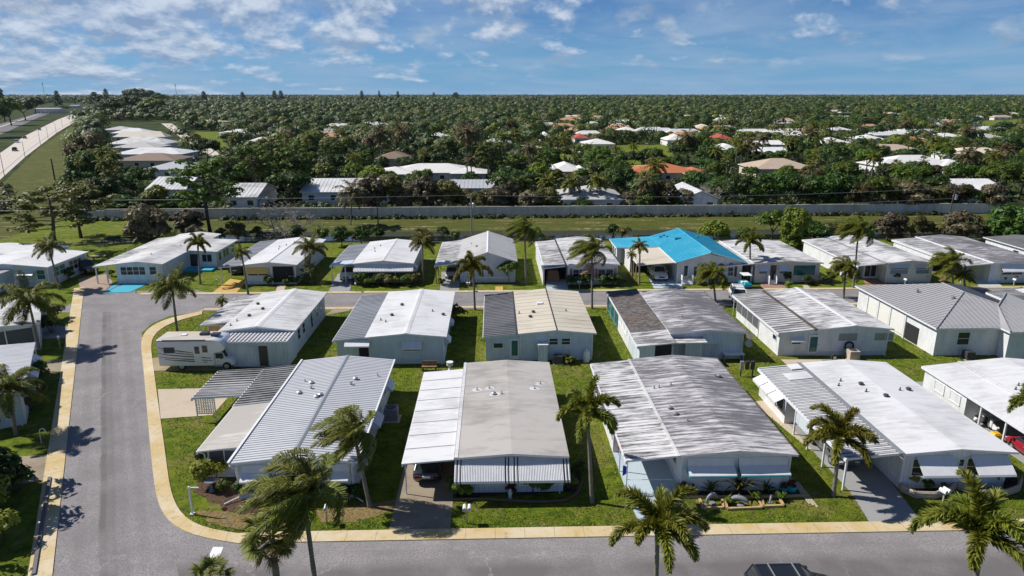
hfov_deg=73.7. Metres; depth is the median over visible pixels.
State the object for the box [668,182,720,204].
house
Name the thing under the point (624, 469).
flag
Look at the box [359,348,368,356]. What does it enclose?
door
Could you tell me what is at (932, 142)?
palm tree
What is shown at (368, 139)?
palm tree
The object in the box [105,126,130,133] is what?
house
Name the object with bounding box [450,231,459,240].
shrub
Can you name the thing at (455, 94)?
tree
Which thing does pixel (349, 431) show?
palm tree
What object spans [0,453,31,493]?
shrub
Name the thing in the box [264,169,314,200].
tree
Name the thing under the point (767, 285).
driveway
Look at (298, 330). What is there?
window
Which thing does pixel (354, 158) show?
palm tree
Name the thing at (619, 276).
shrub
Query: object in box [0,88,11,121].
tree
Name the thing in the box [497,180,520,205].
tree
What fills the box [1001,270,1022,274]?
window
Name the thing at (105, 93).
tree
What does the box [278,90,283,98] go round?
tree
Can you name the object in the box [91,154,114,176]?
palm tree
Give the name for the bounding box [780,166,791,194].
palm tree
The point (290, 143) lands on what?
palm tree
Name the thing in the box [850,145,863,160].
tree
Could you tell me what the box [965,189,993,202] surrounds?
tree
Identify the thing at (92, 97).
tree
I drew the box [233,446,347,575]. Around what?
palm tree
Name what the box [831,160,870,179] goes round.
tree
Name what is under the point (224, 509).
round sign
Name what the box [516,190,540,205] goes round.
tree
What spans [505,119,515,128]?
palm tree
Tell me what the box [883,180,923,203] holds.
tree
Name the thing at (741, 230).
shrub
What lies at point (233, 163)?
tree
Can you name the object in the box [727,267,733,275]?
window
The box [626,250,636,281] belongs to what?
palm tree
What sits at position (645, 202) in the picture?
tree
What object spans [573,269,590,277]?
window
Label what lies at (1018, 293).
mobile home
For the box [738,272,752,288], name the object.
golf cart
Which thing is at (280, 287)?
path
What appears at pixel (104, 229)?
lawn
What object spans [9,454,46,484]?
driveway
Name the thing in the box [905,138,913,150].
palm tree
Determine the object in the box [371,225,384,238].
tree
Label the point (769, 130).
house
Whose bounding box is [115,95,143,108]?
tree
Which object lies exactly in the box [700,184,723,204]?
bare tree
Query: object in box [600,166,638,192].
tree
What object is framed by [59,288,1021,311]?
road
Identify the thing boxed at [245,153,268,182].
palm tree
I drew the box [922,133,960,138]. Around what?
house
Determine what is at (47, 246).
palm tree
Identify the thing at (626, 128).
house
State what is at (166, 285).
palm tree
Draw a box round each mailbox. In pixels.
[323,505,327,523]
[463,504,470,522]
[939,486,951,503]
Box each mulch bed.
[193,476,261,513]
[195,510,299,529]
[316,499,395,522]
[369,280,422,283]
[456,474,580,497]
[463,281,519,283]
[686,490,799,494]
[794,279,831,282]
[911,477,1016,490]
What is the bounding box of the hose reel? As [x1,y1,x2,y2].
[844,341,853,349]
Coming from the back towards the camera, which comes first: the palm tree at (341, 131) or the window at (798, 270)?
the palm tree at (341, 131)
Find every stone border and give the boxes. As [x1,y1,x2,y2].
[898,482,957,498]
[957,469,1022,495]
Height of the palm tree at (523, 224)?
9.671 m
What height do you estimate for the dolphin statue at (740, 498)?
0.821 m
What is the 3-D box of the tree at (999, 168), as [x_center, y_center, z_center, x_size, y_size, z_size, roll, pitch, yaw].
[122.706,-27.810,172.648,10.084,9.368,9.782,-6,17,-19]
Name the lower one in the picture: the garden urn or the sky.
the garden urn
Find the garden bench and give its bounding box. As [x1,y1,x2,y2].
[422,361,436,370]
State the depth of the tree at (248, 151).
165.52 m
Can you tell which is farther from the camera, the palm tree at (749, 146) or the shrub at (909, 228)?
the palm tree at (749, 146)
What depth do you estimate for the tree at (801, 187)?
150.21 m
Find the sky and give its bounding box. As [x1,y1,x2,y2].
[0,0,1023,94]
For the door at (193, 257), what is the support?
in the mobile home at (144, 263)
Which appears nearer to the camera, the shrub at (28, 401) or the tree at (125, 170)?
the shrub at (28, 401)
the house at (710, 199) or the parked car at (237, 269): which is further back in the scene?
the house at (710, 199)
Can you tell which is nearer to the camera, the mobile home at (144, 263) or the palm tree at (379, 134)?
the mobile home at (144, 263)
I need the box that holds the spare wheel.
[831,354,837,359]
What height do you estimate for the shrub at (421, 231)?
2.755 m
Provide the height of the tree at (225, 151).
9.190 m
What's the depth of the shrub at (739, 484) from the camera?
44.05 m
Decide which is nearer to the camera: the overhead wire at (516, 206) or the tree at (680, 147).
the overhead wire at (516, 206)
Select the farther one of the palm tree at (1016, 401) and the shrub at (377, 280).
the shrub at (377, 280)
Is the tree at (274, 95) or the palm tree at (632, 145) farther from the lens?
the tree at (274, 95)
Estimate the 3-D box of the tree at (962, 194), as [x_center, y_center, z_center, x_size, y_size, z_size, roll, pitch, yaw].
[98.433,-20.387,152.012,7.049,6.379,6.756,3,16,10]
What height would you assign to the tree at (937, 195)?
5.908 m
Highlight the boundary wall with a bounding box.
[74,203,1000,218]
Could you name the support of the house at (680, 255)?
on the ground at (16, 544)
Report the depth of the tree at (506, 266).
93.12 m
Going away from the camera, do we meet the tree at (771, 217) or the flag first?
the flag
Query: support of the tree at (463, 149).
on the ground at (16, 544)
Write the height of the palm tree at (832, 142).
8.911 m
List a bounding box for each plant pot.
[779,482,787,491]
[786,479,796,492]
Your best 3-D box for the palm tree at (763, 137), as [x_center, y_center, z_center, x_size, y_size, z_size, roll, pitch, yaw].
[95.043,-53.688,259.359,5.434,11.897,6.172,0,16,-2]
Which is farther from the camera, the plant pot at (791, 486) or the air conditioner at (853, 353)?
the air conditioner at (853, 353)
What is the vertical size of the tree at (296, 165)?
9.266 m
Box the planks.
[789,477,818,507]
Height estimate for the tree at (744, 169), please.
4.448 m
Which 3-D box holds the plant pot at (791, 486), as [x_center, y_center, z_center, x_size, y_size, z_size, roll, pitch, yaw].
[18.259,12.885,44.561,0.702,0.898,0.702,0,16,-2]
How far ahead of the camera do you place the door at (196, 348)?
63.80 m
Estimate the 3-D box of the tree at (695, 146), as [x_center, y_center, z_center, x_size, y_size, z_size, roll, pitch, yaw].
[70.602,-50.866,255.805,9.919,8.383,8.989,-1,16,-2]
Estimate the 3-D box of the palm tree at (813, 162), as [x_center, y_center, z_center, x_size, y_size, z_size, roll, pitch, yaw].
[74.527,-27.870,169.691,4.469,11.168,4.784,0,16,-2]
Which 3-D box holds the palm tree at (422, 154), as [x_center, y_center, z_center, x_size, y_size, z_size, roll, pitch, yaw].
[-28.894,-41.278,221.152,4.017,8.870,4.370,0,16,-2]
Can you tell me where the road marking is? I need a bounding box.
[210,547,222,557]
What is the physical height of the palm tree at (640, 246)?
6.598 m
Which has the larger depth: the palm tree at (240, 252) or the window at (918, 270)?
the window at (918, 270)
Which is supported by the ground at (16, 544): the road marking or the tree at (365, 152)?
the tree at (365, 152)
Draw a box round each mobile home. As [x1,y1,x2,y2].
[0,243,70,254]
[0,249,88,291]
[0,300,46,349]
[0,342,41,428]
[92,232,237,283]
[191,355,394,504]
[200,288,327,366]
[218,237,325,284]
[329,239,421,282]
[332,289,454,363]
[401,360,570,493]
[434,231,517,283]
[483,288,596,361]
[535,236,620,285]
[590,355,799,490]
[606,289,749,358]
[717,239,823,284]
[732,287,894,355]
[753,359,1018,490]
[802,235,933,282]
[891,235,1023,282]
[921,358,1023,441]
[983,235,1023,254]
[985,288,1023,299]
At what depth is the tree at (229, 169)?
177.98 m
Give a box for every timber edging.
[679,494,809,498]
[698,498,724,509]
[724,498,762,510]
[760,498,784,507]
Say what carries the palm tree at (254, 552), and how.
on the road at (936, 553)
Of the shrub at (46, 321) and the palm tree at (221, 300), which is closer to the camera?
the shrub at (46, 321)
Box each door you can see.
[193,345,201,364]
[237,346,256,365]
[258,346,268,365]
[310,313,312,330]
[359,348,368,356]
[510,339,518,358]
[683,264,688,277]
[770,265,776,278]
[807,335,819,353]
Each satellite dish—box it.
[745,340,752,346]
[746,332,752,339]
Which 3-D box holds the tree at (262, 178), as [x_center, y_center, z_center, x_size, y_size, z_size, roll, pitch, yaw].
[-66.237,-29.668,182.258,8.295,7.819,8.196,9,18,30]
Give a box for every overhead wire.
[96,198,950,210]
[180,188,939,199]
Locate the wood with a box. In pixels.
[5,94,1023,162]
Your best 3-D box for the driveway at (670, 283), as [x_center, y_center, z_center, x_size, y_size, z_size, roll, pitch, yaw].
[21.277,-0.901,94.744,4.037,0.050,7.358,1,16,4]
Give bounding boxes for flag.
[622,465,626,475]
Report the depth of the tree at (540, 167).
194.65 m
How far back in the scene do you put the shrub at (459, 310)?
77.37 m
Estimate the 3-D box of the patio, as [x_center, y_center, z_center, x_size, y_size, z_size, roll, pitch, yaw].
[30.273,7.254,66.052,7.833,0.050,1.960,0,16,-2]
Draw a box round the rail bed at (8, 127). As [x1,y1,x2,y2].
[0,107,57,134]
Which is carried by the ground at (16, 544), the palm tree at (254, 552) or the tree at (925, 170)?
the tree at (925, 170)
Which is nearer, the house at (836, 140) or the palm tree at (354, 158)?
the palm tree at (354, 158)
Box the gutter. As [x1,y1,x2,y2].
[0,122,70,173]
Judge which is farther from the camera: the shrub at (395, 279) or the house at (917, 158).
the house at (917, 158)
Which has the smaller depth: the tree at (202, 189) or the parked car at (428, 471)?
the parked car at (428, 471)
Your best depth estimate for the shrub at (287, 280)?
92.47 m
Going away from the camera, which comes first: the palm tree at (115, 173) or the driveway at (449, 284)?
the driveway at (449, 284)
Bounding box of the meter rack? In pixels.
[739,361,754,376]
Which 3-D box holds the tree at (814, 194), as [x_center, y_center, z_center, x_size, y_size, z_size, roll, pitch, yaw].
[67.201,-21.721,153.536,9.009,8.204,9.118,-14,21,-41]
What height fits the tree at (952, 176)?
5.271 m
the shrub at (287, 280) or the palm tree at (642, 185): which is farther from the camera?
the palm tree at (642, 185)
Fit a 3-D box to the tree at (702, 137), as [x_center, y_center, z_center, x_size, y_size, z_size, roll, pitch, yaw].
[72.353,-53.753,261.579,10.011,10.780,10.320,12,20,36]
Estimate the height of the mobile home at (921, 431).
3.244 m
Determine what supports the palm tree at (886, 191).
on the ground at (16, 544)
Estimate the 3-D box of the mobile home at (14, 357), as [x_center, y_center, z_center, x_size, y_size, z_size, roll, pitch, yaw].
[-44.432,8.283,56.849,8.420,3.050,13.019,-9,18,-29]
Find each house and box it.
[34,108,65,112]
[69,105,82,107]
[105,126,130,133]
[108,137,179,149]
[111,128,151,137]
[112,142,171,151]
[113,131,170,141]
[115,153,193,168]
[116,147,197,158]
[143,161,201,178]
[144,176,211,198]
[219,129,246,135]
[226,183,278,207]
[299,178,389,203]
[323,133,340,137]
[330,123,346,126]
[375,151,413,166]
[377,163,486,180]
[450,179,496,195]
[544,161,589,181]
[548,123,574,127]
[557,185,626,205]
[572,133,589,142]
[575,130,599,135]
[580,139,613,149]
[606,125,632,128]
[609,228,746,284]
[616,127,637,131]
[625,163,711,183]
[643,128,669,135]
[660,134,681,145]
[665,129,699,132]
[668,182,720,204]
[709,134,731,140]
[715,143,740,156]
[737,129,766,135]
[738,158,817,177]
[750,147,786,151]
[751,140,784,146]
[763,129,798,133]
[811,137,849,144]
[828,127,850,129]
[846,135,883,143]
[855,282,1023,358]
[856,155,954,174]
[866,131,904,137]
[877,144,924,156]
[892,129,917,133]
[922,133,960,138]
[931,147,998,159]
[941,178,1007,201]
[961,133,1001,142]
[989,115,1011,119]
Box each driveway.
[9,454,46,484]
[42,325,67,338]
[43,359,61,372]
[78,274,111,294]
[105,283,147,292]
[106,282,121,291]
[152,357,233,370]
[158,388,226,418]
[214,279,244,291]
[329,274,352,290]
[389,415,458,529]
[440,272,459,290]
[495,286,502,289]
[546,279,567,289]
[609,442,679,520]
[648,275,683,288]
[760,282,785,287]
[788,423,915,520]
[863,278,890,284]
[916,382,1023,462]
[973,277,1001,288]
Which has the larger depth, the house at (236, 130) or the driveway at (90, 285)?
the house at (236, 130)
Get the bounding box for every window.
[36,269,45,279]
[52,263,65,277]
[68,257,81,270]
[120,266,145,274]
[149,266,156,274]
[163,347,174,353]
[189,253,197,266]
[201,254,212,261]
[202,345,207,352]
[207,325,223,330]
[208,449,235,464]
[215,353,222,358]
[247,200,253,205]
[248,273,268,275]
[297,327,300,340]
[302,321,305,334]
[308,195,314,199]
[315,305,318,317]
[320,300,322,312]
[330,195,336,199]
[403,350,420,351]
[493,342,502,348]
[549,338,558,345]
[561,338,570,344]
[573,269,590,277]
[595,383,612,438]
[597,269,613,277]
[608,298,617,326]
[619,317,626,335]
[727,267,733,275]
[736,301,759,329]
[776,399,784,411]
[792,265,815,275]
[837,332,858,341]
[863,265,876,276]
[873,332,894,340]
[889,268,908,274]
[910,458,923,476]
[915,268,929,273]
[933,380,945,395]
[948,389,961,406]
[956,332,970,345]
[957,458,965,466]
[964,457,978,475]
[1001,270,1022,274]
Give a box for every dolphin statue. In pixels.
[703,492,717,505]
[731,493,748,506]
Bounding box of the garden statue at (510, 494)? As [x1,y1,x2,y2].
[508,489,511,498]
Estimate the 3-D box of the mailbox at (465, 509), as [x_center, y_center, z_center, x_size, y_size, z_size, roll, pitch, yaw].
[-2.712,13.675,41.167,0.500,1.230,0.475,0,16,-2]
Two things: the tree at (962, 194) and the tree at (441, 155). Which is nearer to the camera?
the tree at (962, 194)
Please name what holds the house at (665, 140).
on the ground at (16, 544)
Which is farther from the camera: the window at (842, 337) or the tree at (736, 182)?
the tree at (736, 182)
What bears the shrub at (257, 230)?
on the ground at (16, 544)
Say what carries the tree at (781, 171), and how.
on the ground at (16, 544)
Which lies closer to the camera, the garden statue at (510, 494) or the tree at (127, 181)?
the garden statue at (510, 494)
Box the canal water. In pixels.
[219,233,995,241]
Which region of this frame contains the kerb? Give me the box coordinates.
[31,476,51,575]
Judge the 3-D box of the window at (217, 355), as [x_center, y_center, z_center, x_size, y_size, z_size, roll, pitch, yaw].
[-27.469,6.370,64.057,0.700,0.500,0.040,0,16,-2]
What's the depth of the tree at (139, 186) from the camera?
168.75 m
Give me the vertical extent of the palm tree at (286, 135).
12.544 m
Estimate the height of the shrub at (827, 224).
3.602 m
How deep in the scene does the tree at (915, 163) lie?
189.66 m
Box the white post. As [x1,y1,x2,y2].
[187,486,198,515]
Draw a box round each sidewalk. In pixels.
[28,287,83,575]
[138,286,1023,294]
[141,303,1023,543]
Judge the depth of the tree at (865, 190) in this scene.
148.69 m
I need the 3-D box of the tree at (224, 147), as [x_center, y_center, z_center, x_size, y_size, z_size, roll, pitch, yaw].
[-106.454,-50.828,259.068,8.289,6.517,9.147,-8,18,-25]
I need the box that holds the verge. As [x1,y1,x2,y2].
[0,125,75,238]
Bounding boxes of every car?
[78,259,98,274]
[228,266,243,273]
[339,264,354,279]
[413,462,441,480]
[444,264,458,277]
[546,269,559,280]
[647,264,667,279]
[728,284,746,303]
[744,562,827,575]
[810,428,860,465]
[1005,436,1023,453]
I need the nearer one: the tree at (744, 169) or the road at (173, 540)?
the road at (173, 540)
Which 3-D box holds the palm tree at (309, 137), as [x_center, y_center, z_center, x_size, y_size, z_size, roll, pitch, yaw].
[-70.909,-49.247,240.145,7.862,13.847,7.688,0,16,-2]
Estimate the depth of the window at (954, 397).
55.01 m
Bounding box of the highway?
[0,115,75,178]
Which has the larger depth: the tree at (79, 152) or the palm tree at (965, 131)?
the palm tree at (965, 131)
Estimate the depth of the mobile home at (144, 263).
99.78 m
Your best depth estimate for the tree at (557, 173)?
181.66 m
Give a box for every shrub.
[0,446,18,486]
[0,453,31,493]
[0,474,10,510]
[0,508,21,542]
[6,465,35,491]
[24,383,42,409]
[31,359,50,377]
[35,378,48,390]
[41,315,63,332]
[47,303,65,313]
[63,267,75,278]
[189,459,228,483]
[192,447,207,464]
[212,227,226,238]
[216,477,231,490]
[224,220,245,239]
[230,481,252,496]
[249,226,262,237]
[263,275,272,284]
[282,278,290,284]
[290,276,300,281]
[314,227,328,238]
[341,484,351,499]
[349,483,364,500]
[353,272,368,285]
[362,278,372,286]
[371,273,381,285]
[376,273,392,285]
[391,276,400,285]
[400,274,412,285]
[405,270,420,283]
[413,228,432,235]
[436,226,449,239]
[438,278,445,284]
[444,475,461,494]
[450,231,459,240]
[451,303,468,317]
[458,484,473,495]
[505,484,516,492]
[523,483,539,491]
[527,227,540,236]
[539,483,553,491]
[563,354,575,362]
[563,474,578,488]
[566,275,575,286]
[570,459,587,479]
[574,275,586,286]
[584,275,594,285]
[597,274,609,285]
[605,223,618,237]
[607,274,616,285]
[613,274,623,285]
[616,226,631,237]
[700,479,724,493]
[714,232,730,240]
[724,476,763,498]
[724,496,732,504]
[736,227,750,238]
[750,489,760,499]
[761,479,777,492]
[774,490,786,498]
[783,272,791,278]
[784,281,793,287]
[801,274,813,284]
[819,275,829,283]
[821,221,841,234]
[827,272,839,281]
[864,222,877,233]
[889,221,913,237]
[908,226,918,236]
[909,474,920,482]
[921,479,935,488]
[930,221,946,234]
[971,221,982,237]
[1006,467,1023,481]
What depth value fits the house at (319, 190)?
161.88 m
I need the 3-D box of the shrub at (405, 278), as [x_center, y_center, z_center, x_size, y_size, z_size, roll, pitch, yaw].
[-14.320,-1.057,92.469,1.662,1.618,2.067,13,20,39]
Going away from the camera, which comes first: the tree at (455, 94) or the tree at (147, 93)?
the tree at (147, 93)
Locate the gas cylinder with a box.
[583,349,589,362]
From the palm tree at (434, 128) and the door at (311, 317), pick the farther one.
the palm tree at (434, 128)
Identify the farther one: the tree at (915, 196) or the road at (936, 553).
the tree at (915, 196)
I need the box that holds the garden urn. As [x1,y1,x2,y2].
[446,361,452,369]
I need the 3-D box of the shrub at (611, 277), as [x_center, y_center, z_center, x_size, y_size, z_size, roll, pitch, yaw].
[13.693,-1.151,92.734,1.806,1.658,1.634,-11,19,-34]
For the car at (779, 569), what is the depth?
34.90 m
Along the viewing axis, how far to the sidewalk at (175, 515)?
40.78 m
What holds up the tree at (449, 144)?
on the ground at (16, 544)
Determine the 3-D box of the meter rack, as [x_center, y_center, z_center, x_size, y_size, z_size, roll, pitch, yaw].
[21.590,7.419,62.738,1.320,1.500,0.240,0,16,-2]
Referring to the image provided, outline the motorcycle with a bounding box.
[987,417,999,431]
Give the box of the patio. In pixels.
[781,359,860,363]
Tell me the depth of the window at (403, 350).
65.47 m
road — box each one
[52,284,177,575]
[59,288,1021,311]
[122,290,233,331]
[148,478,238,565]
[161,123,222,156]
[176,531,1023,575]
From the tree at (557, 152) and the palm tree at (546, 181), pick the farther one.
the tree at (557, 152)
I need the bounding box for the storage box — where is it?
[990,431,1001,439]
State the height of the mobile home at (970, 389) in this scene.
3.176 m
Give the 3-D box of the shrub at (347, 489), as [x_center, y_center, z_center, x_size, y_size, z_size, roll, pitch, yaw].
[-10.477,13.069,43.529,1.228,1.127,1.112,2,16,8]
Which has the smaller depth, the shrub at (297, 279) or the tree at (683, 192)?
the shrub at (297, 279)
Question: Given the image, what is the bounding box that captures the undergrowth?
[0,126,1023,221]
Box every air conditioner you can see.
[382,404,400,422]
[552,354,563,364]
[842,348,860,359]
[959,349,975,360]
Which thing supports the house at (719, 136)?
on the ground at (16, 544)
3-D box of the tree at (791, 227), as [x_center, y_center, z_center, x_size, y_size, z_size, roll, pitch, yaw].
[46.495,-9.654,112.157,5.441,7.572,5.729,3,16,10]
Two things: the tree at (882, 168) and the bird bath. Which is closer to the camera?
the bird bath
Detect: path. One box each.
[276,285,285,290]
[326,306,353,314]
[755,401,812,450]
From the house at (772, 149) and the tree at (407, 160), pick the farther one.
the house at (772, 149)
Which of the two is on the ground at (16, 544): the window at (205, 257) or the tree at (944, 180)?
the tree at (944, 180)
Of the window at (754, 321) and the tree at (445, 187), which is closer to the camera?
the window at (754, 321)
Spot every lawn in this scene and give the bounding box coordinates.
[64,221,133,237]
[195,132,227,151]
[527,149,578,159]
[586,145,674,165]
[976,119,1022,128]
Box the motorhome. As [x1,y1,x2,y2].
[156,331,236,369]
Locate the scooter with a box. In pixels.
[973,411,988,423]
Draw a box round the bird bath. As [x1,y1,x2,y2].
[204,477,216,492]
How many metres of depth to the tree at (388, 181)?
150.45 m
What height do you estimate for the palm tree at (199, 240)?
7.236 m
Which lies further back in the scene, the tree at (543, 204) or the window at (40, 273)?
the tree at (543, 204)
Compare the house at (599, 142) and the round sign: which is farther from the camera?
the house at (599, 142)
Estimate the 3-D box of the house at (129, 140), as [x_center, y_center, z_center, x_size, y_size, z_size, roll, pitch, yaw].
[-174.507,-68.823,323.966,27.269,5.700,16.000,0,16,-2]
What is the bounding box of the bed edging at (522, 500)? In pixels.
[453,479,582,502]
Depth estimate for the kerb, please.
40.62 m
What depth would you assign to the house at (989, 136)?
360.55 m
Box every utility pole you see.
[50,159,55,182]
[377,202,378,224]
[470,194,474,233]
[943,185,961,234]
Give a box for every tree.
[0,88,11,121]
[0,96,24,124]
[0,103,8,117]
[0,184,101,244]
[0,269,65,349]
[0,363,49,435]
[10,100,37,119]
[24,96,44,113]
[28,180,120,237]
[31,231,65,288]
[52,90,62,105]
[52,168,86,186]
[58,105,70,108]
[60,142,80,155]
[61,189,101,208]
[65,153,96,172]
[69,136,99,150]
[71,156,84,171]
[74,149,106,160]
[75,176,125,206]
[81,170,98,178]
[84,165,109,178]
[87,92,97,103]
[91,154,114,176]
[93,143,110,159]
[94,95,105,107]
[95,98,127,116]
[97,168,110,176]
[99,189,127,208]
[102,89,110,98]
[103,147,123,190]
[107,165,124,191]
[108,174,132,190]
[108,194,144,207]
[110,161,123,171]
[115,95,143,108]
[121,88,144,97]
[122,165,148,182]
[122,202,172,244]
[124,165,158,191]
[126,182,150,191]
[133,98,165,111]
[138,90,154,98]
[140,184,170,202]
[141,192,162,204]
[147,262,196,331]
[149,92,169,99]
[156,197,185,208]
[165,156,244,232]
[170,189,193,202]
[171,208,203,233]
[183,233,210,283]
[185,224,205,232]
[188,137,221,161]
[188,552,236,575]
[193,198,209,206]
[199,91,207,100]
[214,158,237,171]
[215,166,250,182]
[215,294,227,306]
[218,153,232,189]
[220,145,234,154]
[220,147,242,157]
[226,132,241,145]
[229,144,274,182]
[230,242,251,294]
[231,174,252,182]
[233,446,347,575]
[237,503,306,575]
[243,201,324,239]
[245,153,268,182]
[247,166,277,183]
[252,138,289,184]
[257,134,277,156]
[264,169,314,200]
[269,142,313,189]
[270,158,311,176]
[271,90,278,99]
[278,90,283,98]
[282,128,296,140]
[282,134,289,155]
[284,137,300,155]
[288,224,306,236]
[292,233,327,269]
[297,128,320,165]
[297,145,316,149]
[299,147,316,153]
[299,262,320,283]
[300,151,324,168]
[308,162,335,177]
[310,404,376,507]
[313,154,348,177]
[318,142,341,155]
[323,139,344,155]
[323,145,346,152]
[329,225,353,246]
[332,129,340,138]
[332,176,370,224]
[337,127,344,156]
[342,162,364,177]
[344,150,362,177]
[351,224,373,243]
[353,146,374,164]
[355,149,372,167]
[357,174,386,206]
[358,165,386,177]
[361,132,375,160]
[368,122,394,155]
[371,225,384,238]
[374,156,389,167]
[375,174,402,206]
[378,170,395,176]
[389,120,413,144]
[389,173,402,181]
[393,156,406,165]
[394,180,421,206]
[400,156,422,164]
[404,169,429,182]
[408,227,436,281]
[410,144,433,161]
[411,175,438,206]
[417,147,430,161]
[418,146,442,162]
[418,147,427,162]
[424,168,432,178]
[427,151,449,162]
[428,122,439,132]
[434,138,455,152]
[434,179,459,206]
[451,92,459,98]
[451,120,481,171]
[451,187,472,206]
[453,250,493,309]
[458,142,479,160]
[461,170,481,178]
[462,189,489,204]
[463,151,479,175]
[474,141,508,177]
[477,149,498,168]
[482,185,510,205]
[485,171,532,191]
[491,167,521,177]
[494,130,509,167]
[496,260,519,281]
[497,151,527,167]
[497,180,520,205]
[502,156,524,169]
[503,149,525,169]
[503,215,537,284]
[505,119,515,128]
[509,126,522,146]
[510,147,534,160]
[512,168,542,185]
[512,175,533,193]
[514,133,525,146]
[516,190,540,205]
[521,140,539,164]
[523,148,543,166]
[528,161,551,173]
[530,174,558,185]
[533,230,544,240]
[535,171,556,192]
[535,185,560,202]
[535,202,550,205]
[536,141,549,148]
[536,144,561,163]
[538,147,558,163]
[544,168,565,178]
[548,202,563,205]
[555,374,620,503]
[557,170,582,193]
[558,146,574,160]
[559,135,571,154]
[567,233,613,308]
[571,146,588,164]
[571,196,594,205]
[575,168,588,179]
[581,144,610,172]
[582,148,606,174]
[585,170,609,192]
[588,160,613,171]
[600,154,628,188]
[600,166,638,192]
[606,151,625,159]
[607,484,710,575]
[610,162,633,186]
[612,144,623,153]
[617,191,642,205]
[624,150,647,165]
[626,176,658,190]
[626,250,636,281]
[628,141,638,150]
[629,237,648,284]
[631,171,659,193]
[632,198,651,204]
[634,192,658,201]
[638,170,653,190]
[640,147,655,163]
[641,154,668,189]
[644,147,669,161]
[644,156,666,164]
[652,180,678,202]
[653,121,660,129]
[659,199,687,204]
[666,154,686,165]
[667,142,692,154]
[672,188,693,203]
[675,127,700,144]
[679,169,711,186]
[690,141,713,151]
[691,134,713,145]
[692,261,727,301]
[694,146,718,160]
[695,143,714,156]
[695,158,716,170]
[696,220,730,240]
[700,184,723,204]
[705,161,730,192]
[705,176,727,198]
[708,144,724,160]
[716,124,728,138]
[721,152,732,170]
[721,174,756,204]
[724,147,743,162]
[726,117,736,132]
[731,137,742,167]
[734,141,747,162]
[735,226,766,272]
[739,134,762,161]
[741,166,760,174]
[742,168,757,178]
[742,174,782,204]
[745,151,765,159]
[753,209,783,239]
[756,131,769,149]
[761,172,798,203]
[762,153,779,159]
[772,166,795,175]
[774,169,789,175]
[775,150,790,157]
[779,205,812,247]
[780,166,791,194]
[782,135,799,152]
[785,164,800,176]
[785,174,817,203]
[786,141,815,162]
[791,173,830,202]
[796,165,814,176]
[800,169,825,177]
[801,125,810,134]
[801,220,834,237]
[802,401,879,496]
[803,126,820,141]
[803,148,822,159]
[803,175,836,203]
[805,153,821,173]
[809,119,819,131]
[812,132,824,148]
[813,146,821,166]
[818,144,853,159]
[820,169,856,203]
[822,136,837,145]
[822,155,857,172]
[825,120,834,126]
[826,255,860,298]
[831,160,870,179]
[835,215,874,287]
[840,181,875,203]
[842,129,853,138]
[843,175,868,188]
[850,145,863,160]
[854,148,882,173]
[858,175,900,203]
[860,143,890,155]
[863,150,883,177]
[872,212,909,239]
[874,162,900,176]
[877,174,901,203]
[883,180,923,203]
[888,153,904,156]
[888,163,922,179]
[890,159,901,184]
[897,181,934,204]
[898,115,914,133]
[899,148,920,154]
[903,174,938,185]
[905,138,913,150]
[905,160,934,170]
[906,468,1023,575]
[910,118,918,133]
[911,215,934,235]
[914,165,940,178]
[917,148,925,155]
[917,155,929,162]
[923,164,942,177]
[924,134,944,157]
[924,184,953,202]
[926,246,972,283]
[927,142,956,159]
[929,174,954,189]
[935,147,954,158]
[938,120,954,136]
[940,183,976,202]
[941,161,982,178]
[942,210,983,236]
[943,166,962,178]
[952,143,984,178]
[954,264,975,286]
[959,150,986,177]
[961,124,974,136]
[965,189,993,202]
[967,164,1003,178]
[972,121,982,131]
[975,159,1023,182]
[979,220,998,235]
[980,156,1005,164]
[981,182,1010,206]
[982,148,1005,180]
[984,141,1009,153]
[984,204,1023,235]
[992,141,1018,160]
[1004,166,1023,193]
[1006,152,1023,159]
[1006,158,1023,182]
[1006,383,1023,428]
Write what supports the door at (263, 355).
in the mobile home at (272, 329)
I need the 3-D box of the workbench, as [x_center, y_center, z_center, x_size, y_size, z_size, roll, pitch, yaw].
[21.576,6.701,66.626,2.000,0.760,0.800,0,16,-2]
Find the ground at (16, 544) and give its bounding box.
[0,102,1023,575]
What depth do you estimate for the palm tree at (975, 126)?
324.98 m
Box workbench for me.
[722,351,744,361]
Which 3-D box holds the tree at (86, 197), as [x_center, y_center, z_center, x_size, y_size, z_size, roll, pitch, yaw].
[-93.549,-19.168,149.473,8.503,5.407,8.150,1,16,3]
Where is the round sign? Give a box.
[222,507,228,527]
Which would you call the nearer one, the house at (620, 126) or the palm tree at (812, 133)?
the palm tree at (812, 133)
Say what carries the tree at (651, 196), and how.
on the ground at (16, 544)
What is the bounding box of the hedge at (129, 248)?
[113,229,177,256]
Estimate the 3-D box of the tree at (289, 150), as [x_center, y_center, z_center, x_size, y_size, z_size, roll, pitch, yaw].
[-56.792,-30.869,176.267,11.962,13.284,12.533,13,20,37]
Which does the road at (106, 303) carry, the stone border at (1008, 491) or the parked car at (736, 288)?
the parked car at (736, 288)

